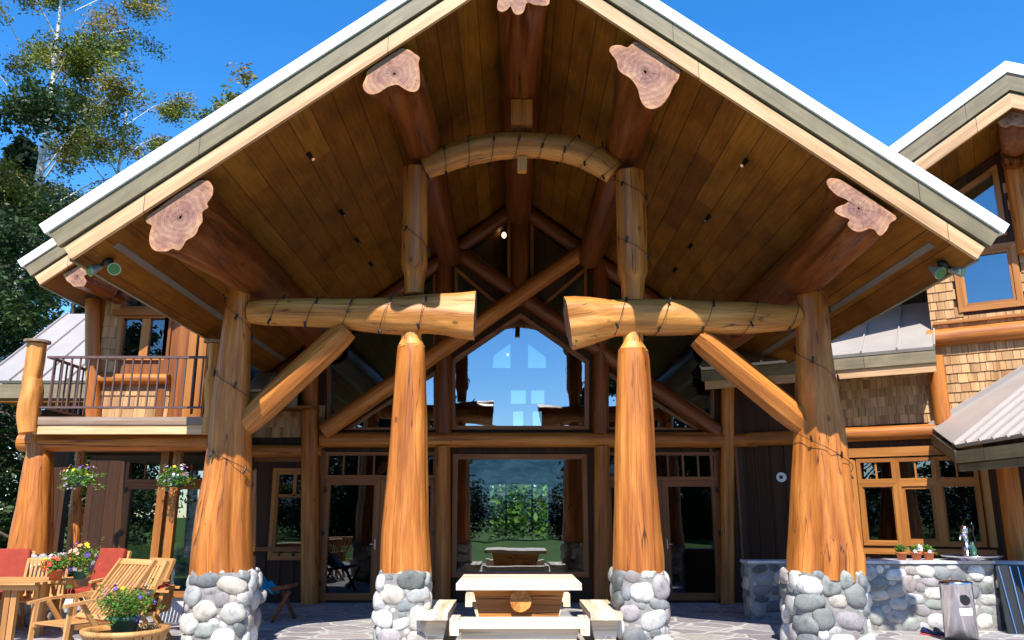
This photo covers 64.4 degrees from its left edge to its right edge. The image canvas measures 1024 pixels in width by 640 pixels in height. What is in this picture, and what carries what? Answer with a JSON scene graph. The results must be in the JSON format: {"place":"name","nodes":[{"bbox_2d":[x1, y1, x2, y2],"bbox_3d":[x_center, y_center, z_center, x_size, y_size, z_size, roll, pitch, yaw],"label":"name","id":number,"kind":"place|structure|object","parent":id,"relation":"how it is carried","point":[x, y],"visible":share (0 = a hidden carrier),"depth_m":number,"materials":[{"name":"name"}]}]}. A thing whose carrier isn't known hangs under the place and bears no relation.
{"place":"outdoors","nodes":[
{"label":"outdoors","id":0,"kind":"place"},
{"bbox_2d":[3,524,545,588],"bbox_3d":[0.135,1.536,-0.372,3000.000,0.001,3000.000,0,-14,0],"label":"ground","id":1,"kind":"structure","parent":0,"point":[69,586],"depth_m":58.25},
{"bbox_2d":[0,134,65,550],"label":"conifer tree","id":2,"kind":"object","parent":1,"relation":"on","point":[20,149],"visible":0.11,"depth_m":33.08,"materials":[{"name":"green plant"}]},
{"bbox_2d":[0,195,89,561],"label":"broadleaf tree","id":3,"kind":"object","parent":1,"relation":"on","point":[15,243],"visible":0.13,"depth_m":21.36,"materials":[{"name":"green plant"}]},
{"bbox_2d":[0,306,90,576],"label":"conifer tree","id":4,"kind":"object","parent":1,"relation":"on","point":[79,310],"depth_m":22.27,"materials":[{"name":"green plant"}]},
{"bbox_2d":[0,57,103,500],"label":"broadleaf tree","id":5,"kind":"object","parent":1,"relation":"on","point":[31,107],"visible":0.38,"depth_m":25.01,"materials":[{"name":"green plant"}]},
{"bbox_2d":[0,0,174,415],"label":"birch tree","id":6,"kind":"object","parent":1,"relation":"on","point":[85,59],"visible":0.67,"depth_m":28.09,"materials":[{"name":"green plant"}]},
{"bbox_2d":[0,36,201,551],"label":"birch tree","id":7,"kind":"object","parent":1,"relation":"on","point":[173,111],"visible":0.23,"depth_m":29.15,"materials":[{"name":"green plant"}]},
{"bbox_2d":[181,61,257,127],"bbox_3d":[-12.803,-0.714,35.451,7.022,21.181,8.385,0,-14,0],"label":"birch tree","id":8,"kind":"object","parent":1,"relation":"on","point":[216,103],"visible":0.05,"depth_m":35.41,"materials":[{"name":"green plant"}]},
{"bbox_2d":[0,0,1023,639],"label":"log house","id":9,"kind":"structure","parent":1,"relation":"on","point":[366,454],"depth_m":12.36,"materials":[{"name":"brown wood"}]},
{"bbox_2d":[57,450,106,491],"bbox_3d":[-6.570,2.257,12.522,0.682,0.797,0.539,0,-14,0],"label":"hanging basket","id":10,"kind":"object","parent":9,"relation":"hanging from","point":[79,481],"visible":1,"depth_m":12.37,"materials":[{"name":"green metal"}]},
{"bbox_2d":[85,258,120,276],"bbox_3d":[-4.665,-0.601,9.313,0.431,0.226,0.197,0,-14,0],"label":"floodlight","id":11,"kind":"object","parent":9,"relation":"attached to","point":[113,268],"visible":1,"depth_m":9.25,"materials":[{"name":"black metal"}]},
{"bbox_2d":[121,297,151,308],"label":"window","id":12,"kind":"structure","parent":9,"relation":"in","point":[132,303],"depth_m":14.04,"materials":[{"name":"brown wood"}]},
{"bbox_2d":[118,483,157,581],"bbox_3d":[-7.014,4.164,15.365,0.801,2.132,0.174,0,-14,0],"label":"door","id":13,"kind":"structure","parent":9,"relation":"in","point":[139,499],"depth_m":15.46,"materials":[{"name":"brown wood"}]},
{"bbox_2d":[114,316,167,360],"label":"window","id":14,"kind":"structure","parent":9,"relation":"in","point":[136,335],"depth_m":13.93,"materials":[{"name":"clear glass"}]},
{"bbox_2d":[154,450,200,494],"bbox_3d":[-5.160,2.272,12.507,0.695,0.834,0.531,0,-14,0],"label":"hanging basket","id":15,"kind":"object","parent":9,"relation":"hanging from","point":[178,480],"visible":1,"depth_m":12.38,"materials":[{"name":"green metal"}]},
{"bbox_2d":[161,483,200,590],"bbox_3d":[-6.205,4.164,15.365,0.801,2.132,0.174,0,-14,0],"label":"door","id":16,"kind":"structure","parent":9,"relation":"in","point":[189,494],"depth_m":15.41,"materials":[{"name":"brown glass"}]},
{"bbox_2d":[182,331,207,416],"bbox_3d":[-5.349,0.791,13.825,0.308,1.901,0.153,0,-14,0],"label":"door","id":17,"kind":"structure","parent":9,"relation":"in","point":[197,347],"depth_m":13.72,"materials":[{"name":"brown wood"}]},
{"bbox_2d":[206,294,253,487],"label":"string lights","id":18,"kind":"object","parent":9,"relation":"attached to","point":[234,386],"visible":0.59,"depth_m":10.54,"materials":[{"name":"black plastic"}]},
{"bbox_2d":[267,468,300,559],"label":"window","id":19,"kind":"structure","parent":9,"relation":"in","point":[285,511],"depth_m":15.48,"materials":[{"name":"brown glass"}]},
{"bbox_2d":[306,152,314,160],"bbox_3d":[-2.533,-2.055,10.218,0.129,0.132,0.075,-7,-15,25],"label":"spotlight","id":20,"kind":"object","parent":9,"relation":"attached to","point":[310,156],"visible":1,"depth_m":10.20,"materials":[{"name":"black metal"}]},
{"bbox_2d":[338,209,345,216],"bbox_3d":[-2.533,-1.593,12.127,0.129,0.132,0.075,-7,-15,25],"label":"spotlight","id":21,"kind":"object","parent":9,"relation":"attached to","point":[341,212],"visible":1,"depth_m":12.11,"materials":[{"name":"black metal"}]},
{"bbox_2d":[250,291,439,333],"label":"string lights","id":22,"kind":"object","parent":9,"relation":"attached to","point":[350,303],"visible":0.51,"depth_m":10.73,"materials":[{"name":"black plastic"}]},
{"bbox_2d":[319,479,380,599],"bbox_3d":[-3.060,4.125,15.374,1.082,2.213,0.174,0,-14,0],"label":"door","id":23,"kind":"structure","parent":9,"relation":"in","point":[351,507],"depth_m":15.37,"materials":[{"name":"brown wood"}]},
{"bbox_2d":[327,273,435,418],"bbox_3d":[-2.604,0.450,16.274,2.191,3.157,0.153,0,-14,0],"label":"window","id":24,"kind":"structure","parent":9,"relation":"in","point":[370,358],"depth_m":16.17,"materials":[{"name":"black glass"}]},
{"bbox_2d":[344,371,435,429],"bbox_3d":[-2.374,1.577,16.001,1.797,1.169,0.153,0,-14,0],"label":"window","id":25,"kind":"structure","parent":9,"relation":"in","point":[433,374],"depth_m":15.88,"materials":[{"name":"brown wood"}]},
{"bbox_2d":[377,479,434,599],"bbox_3d":[-1.970,4.125,15.374,1.082,2.213,0.174,0,-14,0],"label":"door","id":26,"kind":"structure","parent":9,"relation":"in","point":[431,482],"depth_m":15.42,"materials":[{"name":"brown wood"}]},
{"bbox_2d":[399,163,430,263],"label":"string lights","id":27,"kind":"object","parent":9,"relation":"attached to","point":[405,228],"visible":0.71,"depth_m":11.11,"materials":[{"name":"black plastic"}]},
{"bbox_2d":[455,267,495,313],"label":"window","id":28,"kind":"structure","parent":9,"relation":"in","point":[463,283],"depth_m":16.50,"materials":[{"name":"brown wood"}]},
{"bbox_2d":[468,221,510,279],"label":"window","id":29,"kind":"structure","parent":9,"relation":"in","point":[495,250],"depth_m":16.73,"materials":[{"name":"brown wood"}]},
{"bbox_2d":[420,129,618,179],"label":"string lights","id":30,"kind":"object","parent":9,"relation":"attached to","point":[542,144],"visible":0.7,"depth_m":11.29,"materials":[{"name":"black plastic"}]},
{"bbox_2d":[451,454,588,576],"bbox_3d":[0.152,3.707,15.486,2.576,2.267,0.153,0,-14,0],"label":"window","id":31,"kind":"structure","parent":9,"relation":"in","point":[583,457],"depth_m":15.47,"materials":[{"name":"brown wood"}]},
{"bbox_2d":[452,313,588,429],"bbox_3d":[0.159,1.011,16.138,2.735,2.334,0.153,0,-14,0],"label":"window","id":32,"kind":"structure","parent":9,"relation":"in","point":[520,316],"depth_m":16.05,"materials":[{"name":"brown wood"}]},
{"bbox_2d":[530,223,568,277],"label":"window","id":33,"kind":"structure","parent":9,"relation":"in","point":[544,250],"depth_m":16.72,"materials":[{"name":"brown glass"}]},
{"bbox_2d":[544,268,586,315],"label":"window","id":34,"kind":"structure","parent":9,"relation":"in","point":[577,286],"depth_m":16.51,"materials":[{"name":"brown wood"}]},
{"bbox_2d":[614,175,650,268],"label":"string lights","id":35,"kind":"object","parent":9,"relation":"attached to","point":[646,198],"visible":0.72,"depth_m":11.12,"materials":[{"name":"black plastic"}]},
{"bbox_2d":[610,480,663,598],"bbox_3d":[2.314,4.140,15.371,1.082,2.183,0.174,0,-14,0],"label":"door","id":36,"kind":"structure","parent":9,"relation":"in","point":[611,481],"depth_m":15.46,"materials":[{"name":"brown wood"}]},
{"bbox_2d":[609,372,699,429],"bbox_3d":[2.742,1.577,16.001,1.828,1.169,0.153,0,-14,0],"label":"window","id":37,"kind":"structure","parent":9,"relation":"in","point":[612,376],"depth_m":15.85,"materials":[{"name":"brown wood"}]},
{"bbox_2d":[609,279,713,418],"bbox_3d":[2.956,0.450,16.274,2.172,3.157,0.153,0,-14,0],"label":"window","id":38,"kind":"structure","parent":9,"relation":"in","point":[674,363],"depth_m":16.17,"materials":[{"name":"black glass"}]},
{"bbox_2d":[661,480,720,599],"bbox_3d":[3.403,4.140,15.371,1.082,2.183,0.174,0,-14,0],"label":"door","id":39,"kind":"structure","parent":9,"relation":"in","point":[690,508],"depth_m":15.38,"materials":[{"name":"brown wood"}]},
{"bbox_2d":[605,295,798,341],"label":"string lights","id":40,"kind":"object","parent":9,"relation":"attached to","point":[703,327],"visible":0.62,"depth_m":10.72,"materials":[{"name":"black plastic"}]},
{"bbox_2d":[703,214,710,222],"bbox_3d":[2.913,-1.512,12.114,0.129,0.132,0.075,7,-15,-25],"label":"spotlight","id":41,"kind":"object","parent":9,"relation":"attached to","point":[707,218],"visible":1,"depth_m":12.10,"materials":[{"name":"black metal"}]},
{"bbox_2d":[740,158,748,167],"bbox_3d":[2.918,-1.971,10.200,0.129,0.132,0.075,7,-15,-25],"label":"spotlight","id":42,"kind":"object","parent":9,"relation":"attached to","point":[744,162],"visible":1,"depth_m":10.19,"materials":[{"name":"black metal"}]},
{"bbox_2d":[776,472,786,481],"bbox_3d":[5.057,2.952,15.268,0.180,0.180,0.062,-8,-16,29],"label":"wall lamp","id":43,"kind":"object","parent":9,"relation":"attached to","point":[781,477],"visible":1,"depth_m":15.25,"materials":[{"name":"grey metal"}]},
{"bbox_2d":[793,290,853,478],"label":"string lights","id":44,"kind":"object","parent":9,"relation":"attached to","point":[838,380],"visible":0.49,"depth_m":10.50,"materials":[{"name":"black metal"}]},
{"bbox_2d":[856,458,896,482],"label":"window","id":45,"kind":"structure","parent":9,"relation":"in","point":[879,470],"depth_m":14.52,"materials":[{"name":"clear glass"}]},
{"bbox_2d":[858,482,903,545],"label":"window","id":46,"kind":"structure","parent":9,"relation":"in","point":[879,502],"depth_m":14.36,"materials":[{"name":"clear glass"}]},
{"bbox_2d":[894,457,936,481],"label":"window","id":47,"kind":"structure","parent":9,"relation":"in","point":[911,469],"depth_m":14.21,"materials":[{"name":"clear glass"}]},
{"bbox_2d":[897,481,944,546],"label":"window","id":48,"kind":"structure","parent":9,"relation":"in","point":[919,504],"depth_m":14.05,"materials":[{"name":"brown glass"}]},
{"bbox_2d":[928,260,965,278],"bbox_3d":[4.992,-0.574,9.305,0.393,0.229,0.200,0,-14,0],"label":"floodlight","id":49,"kind":"object","parent":9,"relation":"attached to","point":[938,271],"visible":0.98,"depth_m":9.26,"materials":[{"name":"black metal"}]},
{"bbox_2d":[934,456,978,480],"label":"window","id":50,"kind":"structure","parent":9,"relation":"in","point":[946,469],"depth_m":13.95,"materials":[{"name":"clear glass"}]},
{"bbox_2d":[937,481,987,546],"bbox_3d":[7.612,3.277,13.755,0.651,1.080,0.322,-4,-14,15],"label":"window","id":51,"kind":"structure","parent":9,"relation":"in","point":[960,501],"depth_m":13.75,"materials":[{"name":"brown glass"}]},
{"bbox_2d":[958,164,1006,235],"bbox_3d":[8.257,-2.066,14.658,0.976,1.332,0.512,-2,-14,8],"label":"window","id":52,"kind":"structure","parent":9,"relation":"in","point":[985,190],"depth_m":14.56,"materials":[{"name":"brown"}]},
{"bbox_2d":[954,241,1023,312],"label":"window","id":53,"kind":"structure","parent":9,"relation":"in","point":[994,281],"depth_m":14.23,"materials":[{"name":"brown"}]},
{"bbox_2d":[490,485,547,539],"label":"hedge","id":54,"kind":"object","parent":1,"relation":"on","point":[519,506],"visible":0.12,"depth_m":43.90,"materials":[{"name":"green plant"}]},
{"bbox_2d":[259,582,297,622],"bbox_3d":[-3.832,4.352,12.528,0.946,0.556,0.500,0,-14,0],"label":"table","id":55,"kind":"object","parent":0,"point":[281,588],"visible":0.46,"depth_m":12.34,"materials":[{"name":"red wood"}]},
{"bbox_2d":[254,567,279,593],"bbox_3d":[-3.939,4.031,12.606,0.636,0.440,0.617,0,-14,0],"label":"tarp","id":56,"kind":"object","parent":55,"relation":"on","point":[266,585],"visible":0.31,"depth_m":12.55,"materials":[{"name":"blue plastic"}]},
{"bbox_2d":[0,0,1023,509],"label":"sky","id":57,"kind":"structure","parent":0,"point":[885,67],"materials":[{"name":"blue"}]},
{"bbox_2d":[14,603,1023,639],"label":"patio","id":58,"kind":"structure","parent":0,"point":[353,621],"depth_m":11.93,"materials":[{"name":"grey stone"}]},
{"bbox_2d":[0,548,35,627],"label":"cushioned chair","id":59,"kind":"object","parent":58,"relation":"on","point":[13,561],"visible":0.49,"depth_m":11.80,"materials":[{"name":"red fabric"}]},
{"bbox_2d":[0,558,69,633],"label":"deck chair","id":60,"kind":"object","parent":58,"relation":"on","point":[52,589],"visible":0.29,"depth_m":11.63,"materials":[{"name":"brown wood"}]},
{"bbox_2d":[0,577,74,639],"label":"terrace table","id":61,"kind":"object","parent":58,"relation":"on","point":[12,587],"visible":0.9,"depth_m":10.38,"materials":[{"name":"brown wood"}]},
{"bbox_2d":[37,552,73,580],"bbox_3d":[-6.031,3.248,10.742,0.407,0.359,0.381,-13,-19,43],"label":"flower pot","id":62,"kind":"object","parent":61,"relation":"on","point":[55,570],"visible":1,"depth_m":10.65,"materials":[{"name":"ceramic"}]},
{"bbox_2d":[64,537,104,578],"bbox_3d":[-5.780,3.202,10.945,0.440,0.545,0.446,-10,-17,35],"label":"flower pot","id":63,"kind":"object","parent":61,"relation":"on","point":[80,573],"visible":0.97,"depth_m":10.87,"materials":[{"name":"green plant"}]},
{"bbox_2d":[26,558,157,639],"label":"deck chair","id":64,"kind":"object","parent":58,"relation":"on","point":[68,624],"visible":0.86,"depth_m":9.24,"materials":[{"name":"brown wood"}]},
{"bbox_2d":[59,548,131,614],"bbox_3d":[-6.263,3.997,12.191,0.686,1.091,0.744,-5,-14,19],"label":"cushioned chair","id":65,"kind":"object","parent":58,"relation":"on","point":[107,559],"visible":0.49,"depth_m":12.43,"materials":[{"name":"red fabric"}]},
{"bbox_2d":[67,560,168,635],"bbox_3d":[-4.735,3.442,9.774,0.686,1.033,0.901,-6,-15,24],"label":"deck chair","id":66,"kind":"object","parent":58,"relation":"on","point":[157,572],"visible":0.14,"depth_m":10.00,"materials":[{"name":"brown wood"}]},
{"bbox_2d":[79,623,170,639],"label":"round table","id":67,"kind":"object","parent":58,"relation":"on","point":[152,631],"visible":0.92,"depth_m":8.23,"materials":[{"name":"brown wood"}]},
{"bbox_2d":[88,578,164,632],"bbox_3d":[-4.014,3.001,8.477,0.718,0.564,0.628,10,-17,-35],"label":"flower pot","id":68,"kind":"object","parent":67,"relation":"on","point":[124,622],"visible":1,"depth_m":8.39,"materials":[{"name":"green plant"}]},
{"bbox_2d":[97,557,175,622],"bbox_3d":[-5.346,3.905,11.562,0.686,0.974,0.798,-9,-16,34],"label":"deck chair","id":69,"kind":"object","parent":58,"relation":"on","point":[167,573],"visible":0.15,"depth_m":11.74,"materials":[{"name":"brown wood"}]},
{"bbox_2d":[127,583,180,639],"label":"cushioned chair","id":70,"kind":"object","parent":58,"relation":"on","point":[166,590],"visible":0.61,"depth_m":10.07,"materials":[{"name":"brown wood"}]},
{"bbox_2d":[415,600,456,639],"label":"bench","id":71,"kind":"object","parent":58,"relation":"on","point":[438,614],"visible":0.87,"depth_m":9.71,"materials":[{"name":"beige wood"}]},
{"bbox_2d":[465,592,569,616],"bbox_3d":[0.083,4.206,11.791,1.500,0.470,0.400,0,-14,0],"label":"bench","id":72,"kind":"object","parent":58,"relation":"on","point":[470,600],"visible":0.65,"depth_m":11.64,"materials":[{"name":"beige wood"}]},
{"bbox_2d":[456,574,581,616],"bbox_3d":[0.083,3.717,10.418,1.500,0.775,1.642,0,-14,0],"label":"picnic table","id":73,"kind":"object","parent":58,"relation":"on","point":[518,595],"visible":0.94,"depth_m":9.88,"materials":[{"name":"beige wood"}]},
{"bbox_2d":[449,615,589,639],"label":"bench","id":74,"kind":"object","parent":58,"relation":"on","point":[519,628],"visible":1,"depth_m":8.89,"materials":[{"name":"beige wood"}]},
{"bbox_2d":[580,600,622,639],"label":"bench","id":75,"kind":"object","parent":58,"relation":"on","point":[604,617],"visible":0.95,"depth_m":9.71,"materials":[{"name":"beige wood"}]},
{"bbox_2d":[740,559,785,619],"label":"stone wall","id":76,"kind":"structure","parent":58,"relation":"on","point":[761,595],"depth_m":12.68,"materials":[{"name":"stone"}]},
{"bbox_2d":[920,627,938,636],"bbox_3d":[5.610,4.191,10.941,0.090,0.100,0.260,4,-14,-15],"label":"shoe","id":77,"kind":"object","parent":58,"relation":"on","point":[926,631],"visible":1,"depth_m":10.91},
{"bbox_2d":[866,559,1001,630],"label":"stone wall","id":78,"kind":"structure","parent":58,"relation":"on","point":[903,595],"depth_m":11.50,"materials":[{"name":"stone"}]},
{"bbox_2d":[894,543,907,559],"bbox_3d":[5.662,3.368,11.837,0.170,0.240,0.203,3,-14,-11],"label":"flower pot","id":79,"kind":"object","parent":78,"relation":"on","point":[899,553],"visible":0.98,"depth_m":11.79,"materials":[{"name":"ceramic"}]},
{"bbox_2d":[908,543,924,559],"bbox_3d":[5.881,3.366,11.829,0.213,0.241,0.206,0,-14,0],"label":"flower pot","id":80,"kind":"object","parent":78,"relation":"on","point":[915,553],"visible":0.98,"depth_m":11.78,"materials":[{"name":"ceramic"}]},
{"bbox_2d":[922,545,937,559],"bbox_3d":[6.067,3.372,11.823,0.201,0.227,0.200,6,-15,-24],"label":"flower pot","id":81,"kind":"object","parent":78,"relation":"on","point":[929,553],"visible":0.98,"depth_m":11.79,"materials":[{"name":"ceramic"}]},
{"bbox_2d":[940,525,1002,560],"bbox_3d":[6.649,3.236,11.821,0.800,0.490,0.800,0,-14,0],"label":"fountain","id":82,"kind":"object","parent":78,"relation":"on","point":[965,555],"visible":0.99,"depth_m":11.79,"materials":[{"name":"metal"}]},
{"bbox_2d":[969,542,976,555],"bbox_3d":[6.662,3.321,11.748,0.090,0.220,0.088,0,-14,0],"label":"bottle","id":83,"kind":"object","parent":82,"relation":"on","point":[973,550],"visible":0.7,"depth_m":11.72,"materials":[{"name":"green glass"}]},
{"bbox_2d":[933,627,944,636],"bbox_3d":[5.736,4.186,10.922,0.090,0.100,0.260,-1,-14,5],"label":"shoe","id":84,"kind":"object","parent":58,"relation":"on","point":[939,631],"visible":0.76,"depth_m":10.86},
{"bbox_2d":[938,579,978,639],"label":"waste bin","id":85,"kind":"object","parent":58,"relation":"on","point":[958,609],"visible":1,"depth_m":10.33,"materials":[{"name":"metal"}]},
{"bbox_2d":[993,560,1023,627],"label":"stone wall","id":86,"kind":"structure","parent":58,"relation":"on","point":[1008,562],"depth_m":11.74,"materials":[{"name":"stone"}]},
{"bbox_2d":[994,565,1023,633],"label":"grating","id":87,"kind":"object","parent":58,"relation":"on","point":[1010,579],"visible":0.94,"depth_m":11.32,"materials":[{"name":"metal"}]}
]}

